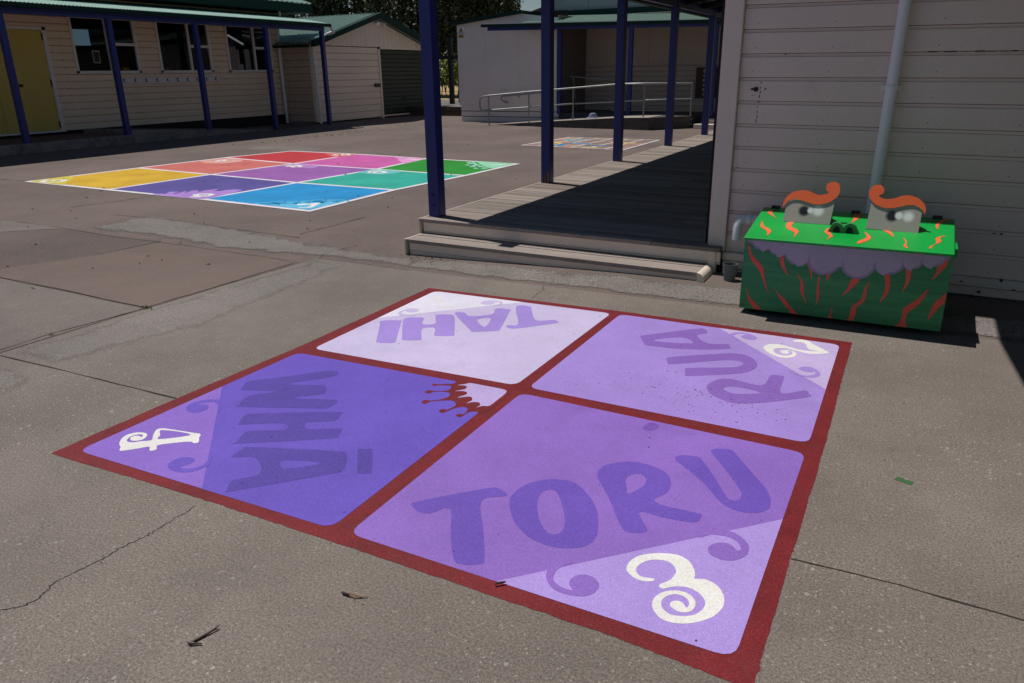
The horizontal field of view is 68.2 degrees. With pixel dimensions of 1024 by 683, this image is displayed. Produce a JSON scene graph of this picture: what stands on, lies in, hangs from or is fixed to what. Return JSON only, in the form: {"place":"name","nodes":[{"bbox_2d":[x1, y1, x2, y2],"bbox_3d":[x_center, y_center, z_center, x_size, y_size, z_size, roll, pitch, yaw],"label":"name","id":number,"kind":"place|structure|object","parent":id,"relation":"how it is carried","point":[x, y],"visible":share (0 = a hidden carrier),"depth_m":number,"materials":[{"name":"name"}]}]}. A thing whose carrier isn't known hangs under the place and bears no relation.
{"place":"outdoors","nodes":[
{"label":"outdoors","id":0,"kind":"place"},
{"bbox_2d":[0,279,141,351],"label":"pavement","id":1,"kind":"structure","parent":0,"point":[28,312],"depth_m":4.82,"materials":[{"name":"grey concrete"}]},
{"bbox_2d":[439,37,457,103],"bbox_3d":[-3.305,-10.409,29.122,3.640,2.380,0.140,9,22,26],"label":"post","id":2,"kind":"object","parent":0,"point":[450,56],"visible":0.33,"depth_m":28.55,"materials":[{"name":"black metal"}]},
{"bbox_2d":[440,85,458,99],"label":"dry field","id":3,"kind":"structure","parent":0,"point":[443,97],"depth_m":44.21,"materials":[{"name":"yellow plant"}]},
{"bbox_2d":[270,0,411,49],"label":"weeping tree","id":4,"kind":"object","parent":3,"relation":"on","point":[327,7],"visible":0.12,"depth_m":39.70,"materials":[{"name":"green plant"}]},
{"bbox_2d":[439,59,457,89],"bbox_3d":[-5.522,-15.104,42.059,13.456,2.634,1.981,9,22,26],"label":"vine row","id":5,"kind":"object","parent":3,"relation":"on","point":[446,79],"visible":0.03,"depth_m":41.04,"materials":[{"name":"green plant"}]},
{"bbox_2d":[384,0,523,70],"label":"tree","id":6,"kind":"object","parent":3,"relation":"on","point":[449,12],"visible":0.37,"depth_m":35.48,"materials":[{"name":"green plant"}]},
{"bbox_2d":[295,0,670,62],"label":"sky","id":7,"kind":"structure","parent":0,"point":[528,5],"materials":[{"name":"white"}]},
{"bbox_2d":[0,115,1023,352],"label":"ground","id":8,"kind":"structure","parent":0,"point":[387,224],"depth_m":9.42,"materials":[{"name":"concrete"}]},
{"bbox_2d":[0,220,63,231],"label":"asphalt patch","id":9,"kind":"object","parent":8,"relation":"on","point":[6,226],"visible":1,"depth_m":7.61,"materials":[{"name":"grey asphalt"}]},
{"bbox_2d":[0,229,158,270],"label":"asphalt patch","id":10,"kind":"object","parent":8,"relation":"on","point":[18,248],"visible":1,"depth_m":6.75,"materials":[{"name":"grey asphalt"}]},
{"bbox_2d":[0,128,269,156],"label":"concrete terrace","id":11,"kind":"structure","parent":8,"relation":"on","point":[90,138],"depth_m":16.73,"materials":[{"name":"grey concrete"}]},
{"bbox_2d":[0,0,331,143],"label":"verandah","id":12,"kind":"object","parent":11,"relation":"on","point":[106,11],"visible":0.99,"depth_m":17.12,"materials":[{"name":"blue paint"}]},
{"bbox_2d":[139,304,152,308],"bbox_3d":[-2.351,-0.226,4.862,0.115,0.028,0.058,9,22,26],"label":"weed","id":13,"kind":"object","parent":8,"relation":"on","point":[145,306],"visible":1,"depth_m":4.86,"materials":[{"name":"green plant"}]},
{"bbox_2d":[0,242,292,306],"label":"asphalt patch","id":14,"kind":"object","parent":8,"relation":"on","point":[138,276],"visible":1,"depth_m":5.78,"materials":[{"name":"grey asphalt"}]},
{"bbox_2d":[0,0,312,138],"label":"long classroom","id":15,"kind":"structure","parent":8,"relation":"on","point":[66,84],"depth_m":19.27,"materials":[{"name":"beige paint"}]},
{"bbox_2d":[0,103,7,133],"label":"door","id":16,"kind":"structure","parent":15,"relation":"in","point":[3,130],"depth_m":16.10,"materials":[{"name":"yellow paint"}]},
{"bbox_2d":[0,29,60,133],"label":"door","id":17,"kind":"structure","parent":15,"relation":"in","point":[27,48],"depth_m":16.46,"materials":[{"name":"yellow paint"}]},
{"bbox_2d":[72,29,90,45],"bbox_3d":[-10.114,-7.121,17.697,0.028,0.350,0.448,9,22,26],"label":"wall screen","id":18,"kind":"object","parent":15,"relation":"attached to","point":[81,36],"depth_m":17.71,"materials":[{"name":"blue"}]},
{"bbox_2d":[91,50,100,62],"bbox_3d":[-9.752,-6.678,17.733,0.008,0.280,0.182,9,22,26],"label":"notice","id":19,"kind":"object","parent":15,"relation":"attached to","point":[96,56],"visible":1,"depth_m":17.72,"materials":[{"name":"white paper"}]},
{"bbox_2d":[66,17,143,73],"bbox_3d":[-9.591,-6.986,17.855,0.098,1.257,1.729,9,22,26],"label":"window","id":20,"kind":"structure","parent":15,"relation":"in","point":[132,26],"depth_m":18.00,"materials":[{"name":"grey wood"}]},
{"bbox_2d":[122,76,219,83],"bbox_3d":[-8.752,-6.761,19.534,0.087,0.140,3.094,9,22,26],"label":"coat rack","id":21,"kind":"object","parent":15,"relation":"attached to","point":[164,80],"visible":0.93,"depth_m":19.37,"materials":[{"name":"grey metal"}]},
{"bbox_2d":[153,22,215,73],"bbox_3d":[-8.542,-7.676,19.748,0.098,1.257,1.708,9,22,26],"label":"window","id":22,"kind":"structure","parent":15,"relation":"in","point":[208,46],"depth_m":19.88,"materials":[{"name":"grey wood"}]},
{"bbox_2d":[227,34,243,44],"bbox_3d":[-8.251,-8.998,22.532,0.056,0.280,0.560,9,22,26],"label":"batten light","id":23,"kind":"object","parent":15,"relation":"attached to","point":[236,40],"visible":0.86,"depth_m":22.54,"materials":[{"name":"white plastic"}]},
{"bbox_2d":[238,64,243,69],"bbox_3d":[-7.747,-7.841,21.633,0.140,0.175,0.140,9,22,26],"label":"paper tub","id":24,"kind":"object","parent":15,"relation":"in","point":[241,66],"visible":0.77,"depth_m":21.58,"materials":[{"name":"grey plastic"}]},
{"bbox_2d":[224,26,273,72],"bbox_3d":[-7.504,-8.358,21.620,0.098,1.257,1.722,9,22,26],"label":"window","id":25,"kind":"structure","parent":15,"relation":"in","point":[256,70],"depth_m":21.68,"materials":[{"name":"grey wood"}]},
{"bbox_2d":[87,216,414,266],"bbox_3d":[-2.378,-0.927,6.868,4.107,0.001,0.838,11,23,30],"label":"aggregate strip","id":26,"kind":"object","parent":8,"relation":"on","point":[221,236],"visible":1,"depth_m":6.94,"materials":[{"name":"grey concrete"}]},
{"bbox_2d":[24,151,517,211],"bbox_3d":[-3.462,-2.612,11.632,5.756,0.002,5.267,9,22,26],"label":"nine square court","id":27,"kind":"object","parent":8,"relation":"on","point":[299,180],"visible":0.99,"depth_m":10.99,"materials":[{"name":"multicoloured paint"}]},
{"bbox_2d":[246,146,321,150],"bbox_3d":[-4.613,-3.905,15.320,1.707,0.001,0.771,7,21,20],"label":"concrete patch","id":28,"kind":"object","parent":8,"relation":"on","point":[285,148],"visible":1,"depth_m":15.31,"materials":[{"name":"grey concrete"}]},
{"bbox_2d":[201,12,423,123],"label":"garage shed","id":29,"kind":"structure","parent":8,"relation":"on","point":[362,59],"depth_m":24.05,"materials":[{"name":"beige paint"}]},
{"bbox_2d":[278,48,288,122],"bbox_3d":[-6.902,-7.744,22.796,0.076,2.213,0.106,9,22,26],"label":"downpipe","id":30,"kind":"object","parent":29,"relation":"attached to","point":[283,85],"visible":1,"depth_m":22.78,"materials":[{"name":"white plastic"}]},
{"bbox_2d":[310,44,322,123],"bbox_3d":[-5.821,-7.646,22.461,0.140,2.251,0.194,9,22,26],"label":"downpipe","id":31,"kind":"object","parent":29,"relation":"attached to","point":[314,61],"visible":0.87,"depth_m":22.45,"materials":[{"name":"white plastic"}]},
{"bbox_2d":[315,25,334,46],"bbox_3d":[-5.453,-8.925,22.079,0.686,0.579,0.317,6,21,19],"label":"gutter elbow","id":32,"kind":"object","parent":29,"relation":"attached to","point":[332,31],"visible":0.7,"depth_m":22.01,"materials":[{"name":"white plastic"}]},
{"bbox_2d":[375,21,385,26],"bbox_3d":[-4.287,-10.337,24.592,0.209,0.175,0.502,9,22,26],"label":"floodlight","id":33,"kind":"object","parent":29,"relation":"attached to","point":[382,23],"visible":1,"depth_m":24.62,"materials":[{"name":"white plastic"}]},
{"bbox_2d":[380,49,423,116],"bbox_3d":[-3.784,-9.024,26.405,0.066,2.170,2.674,9,22,26],"label":"roller door","id":34,"kind":"structure","parent":29,"relation":"in","point":[401,70],"depth_m":26.28,"materials":[{"name":"metal"}]},
{"bbox_2d":[408,106,461,115],"bbox_3d":[-2.144,-7.977,26.206,4.200,0.315,0.112,9,22,26],"label":"timber edging","id":35,"kind":"object","parent":8,"relation":"on","point":[419,110],"visible":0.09,"depth_m":26.28,"materials":[{"name":"brown wood"}]},
{"bbox_2d":[441,100,461,111],"bbox_3d":[-17.996,-11.841,37.720,43.540,0.294,6.776,9,22,26],"label":"gravel bed","id":36,"kind":"object","parent":8,"relation":"on","point":[445,103],"depth_m":28.52,"materials":[{"name":"grey gravel"}]},
{"bbox_2d":[440,73,458,98],"bbox_3d":[-1.917,-10.013,29.822,6.720,1.127,0.087,9,22,26],"label":"wire fence","id":37,"kind":"object","parent":36,"relation":"on","point":[444,87],"visible":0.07,"depth_m":30.06,"materials":[{"name":"black metal"}]},
{"bbox_2d":[0,258,1023,682],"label":"concrete slab","id":38,"kind":"structure","parent":8,"relation":"on","point":[272,602],"depth_m":2.33,"materials":[{"name":"grey concrete"}]},
{"bbox_2d":[1,506,193,609],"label":"pavement crack","id":39,"kind":"object","parent":38,"relation":"on","point":[89,565],"visible":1,"depth_m":2.31,"materials":[{"name":"black concrete"}]},
{"bbox_2d":[18,260,345,361],"bbox_3d":[-1.922,-0.259,4.974,0.630,0.001,2.443,9,22,26],"label":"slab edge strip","id":40,"kind":"object","parent":38,"relation":"on","point":[201,310],"visible":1,"depth_m":4.70,"materials":[{"name":"grey concrete"}]},
{"bbox_2d":[187,624,219,644],"bbox_3d":[-0.808,0.780,1.996,0.090,0.012,0.034,-18,26,-39],"label":"twig","id":41,"kind":"object","parent":38,"relation":"on","point":[193,642],"visible":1,"depth_m":1.99,"materials":[{"name":"brown wood"}]},
{"bbox_2d":[341,591,367,597],"bbox_3d":[-0.450,0.721,2.146,0.081,0.008,0.020,4,20,14],"label":"twig","id":42,"kind":"object","parent":38,"relation":"on","point":[350,594],"visible":1,"depth_m":2.15,"materials":[{"name":"brown wood"}]},
{"bbox_2d":[52,288,851,682],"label":"four square court","id":43,"kind":"object","parent":38,"relation":"on","point":[482,442],"visible":1,"depth_m":2.95,"materials":[{"name":"purple paint"}]},
{"bbox_2d":[895,477,912,484],"bbox_3d":[1.405,0.499,2.710,0.030,0.001,0.060,-19,26,-41],"label":"paint dab","id":44,"kind":"object","parent":38,"relation":"on","point":[904,480],"visible":1,"depth_m":2.71,"materials":[{"name":"green paint"}]},
{"bbox_2d":[0,179,1023,620],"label":"pavement joints","id":45,"kind":"object","parent":8,"relation":"on","point":[402,269],"visible":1,"depth_m":3.75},
{"bbox_2d":[7,125,1017,678],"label":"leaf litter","id":46,"kind":"object","parent":8,"relation":"on","point":[481,327],"visible":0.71,"depth_m":5.97,"materials":[{"name":"brown plant"}]},
{"bbox_2d":[404,131,722,281],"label":"timber deck","id":47,"kind":"structure","parent":8,"relation":"on","point":[643,213],"depth_m":6.26,"materials":[{"name":"beige paint"}]},
{"bbox_2d":[418,0,722,216],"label":"verandah","id":48,"kind":"object","parent":47,"relation":"on","point":[711,10],"visible":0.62,"depth_m":8.10,"materials":[{"name":"blue paint"}]},
{"bbox_2d":[451,0,720,122],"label":"toilet block","id":49,"kind":"structure","parent":8,"relation":"on","point":[497,62],"depth_m":22.00,"materials":[{"name":"paint"}]},
{"bbox_2d":[458,26,463,37],"bbox_3d":[-1.501,-9.098,22.234,0.235,0.329,0.021,9,22,26],"label":"warning sign","id":50,"kind":"object","parent":49,"relation":"attached to","point":[460,31],"visible":1,"depth_m":22.22,"materials":[{"name":"white plastic"}]},
{"bbox_2d":[500,92,540,102],"bbox_3d":[0.401,-7.052,21.828,1.597,0.351,0.195,9,22,26],"label":"wall handrail","id":51,"kind":"object","parent":49,"relation":"attached to","point":[517,95],"depth_m":21.86,"materials":[{"name":"grey metal"}]},
{"bbox_2d":[481,13,720,115],"bbox_3d":[3.726,-7.621,20.564,9.170,2.710,2.317,9,22,26],"label":"verandah","id":52,"kind":"object","parent":49,"relation":"attached to","point":[634,20],"visible":0.45,"depth_m":20.02,"materials":[{"name":"white"}]},
{"bbox_2d":[568,75,635,110],"bbox_3d":[2.566,-7.144,21.759,2.228,1.030,0.457,9,22,26],"label":"recess handrail","id":53,"kind":"object","parent":49,"relation":"on","point":[598,79],"visible":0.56,"depth_m":21.54,"materials":[{"name":"grey metal"}]},
{"bbox_2d":[695,67,717,97],"bbox_3d":[5.716,-7.274,21.253,1.106,0.829,0.046,9,22,26],"label":"dot board","id":54,"kind":"object","parent":49,"relation":"attached to","point":[700,82],"visible":0.22,"depth_m":21.39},
{"bbox_2d":[479,83,692,124],"bbox_3d":[1.706,-6.208,19.861,5.935,1.110,0.698,7,21,21],"label":"ramp handrail","id":55,"kind":"object","parent":8,"relation":"on","point":[573,103],"visible":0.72,"depth_m":19.97,"materials":[{"name":"grey metal"}]},
{"bbox_2d":[524,137,657,149],"bbox_3d":[1.624,-4.106,15.617,2.290,0.001,2.421,9,22,26],"label":"snakes board","id":56,"kind":"object","parent":8,"relation":"on","point":[591,143],"visible":0.87,"depth_m":15.54,"materials":[{"name":"white paint"}]},
{"bbox_2d":[497,114,698,129],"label":"concrete ramp","id":57,"kind":"structure","parent":8,"relation":"on","point":[645,122],"depth_m":19.33,"materials":[{"name":"grey concrete"}]},
{"bbox_2d":[587,113,597,117],"bbox_3d":[2.163,-6.029,20.178,0.295,0.145,0.238,-12,22,-28],"label":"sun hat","id":58,"kind":"object","parent":57,"relation":"on","point":[592,115],"visible":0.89,"depth_m":20.12,"materials":[{"name":"blue fabric"}]},
{"bbox_2d":[409,259,1023,341],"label":"aggregate strip","id":59,"kind":"object","parent":8,"relation":"on","point":[626,284],"visible":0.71,"depth_m":5.09,"materials":[{"name":"grey concrete"}]},
{"bbox_2d":[739,182,957,332],"bbox_3d":[1.972,-0.532,4.444,1.092,0.764,0.621,9,22,26],"label":"storage box","id":60,"kind":"object","parent":59,"relation":"on","point":[889,262],"visible":1,"depth_m":4.30,"materials":[{"name":"green paint"}]},
{"bbox_2d":[723,262,737,281],"bbox_3d":[1.483,-0.471,5.147,0.099,0.118,0.099,9,22,26],"label":"plastic pot","id":61,"kind":"object","parent":8,"relation":"on","point":[729,271],"visible":1,"depth_m":5.12,"materials":[{"name":"grey plastic"}]},
{"bbox_2d":[705,0,1023,300],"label":"weatherboard classroom","id":62,"kind":"structure","parent":8,"relation":"on","point":[800,93],"depth_m":4.67,"materials":[{"name":"beige paint"}]},
{"bbox_2d":[731,214,758,239],"bbox_3d":[1.777,-0.758,5.092,0.564,0.173,0.091,7,21,21],"label":"spout pipe","id":63,"kind":"object","parent":62,"relation":"attached to","point":[742,220],"visible":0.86,"depth_m":5.14,"materials":[{"name":"white plastic"}]},
{"bbox_2d":[865,0,911,213],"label":"downpipe","id":64,"kind":"object","parent":62,"relation":"attached to","point":[891,87],"visible":0.87,"depth_m":4.54,"materials":[{"name":"white plastic"}]},
{"bbox_2d":[693,118,713,128],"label":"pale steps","id":65,"kind":"structure","parent":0,"point":[699,125],"depth_m":18.92,"materials":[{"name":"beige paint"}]}
]}

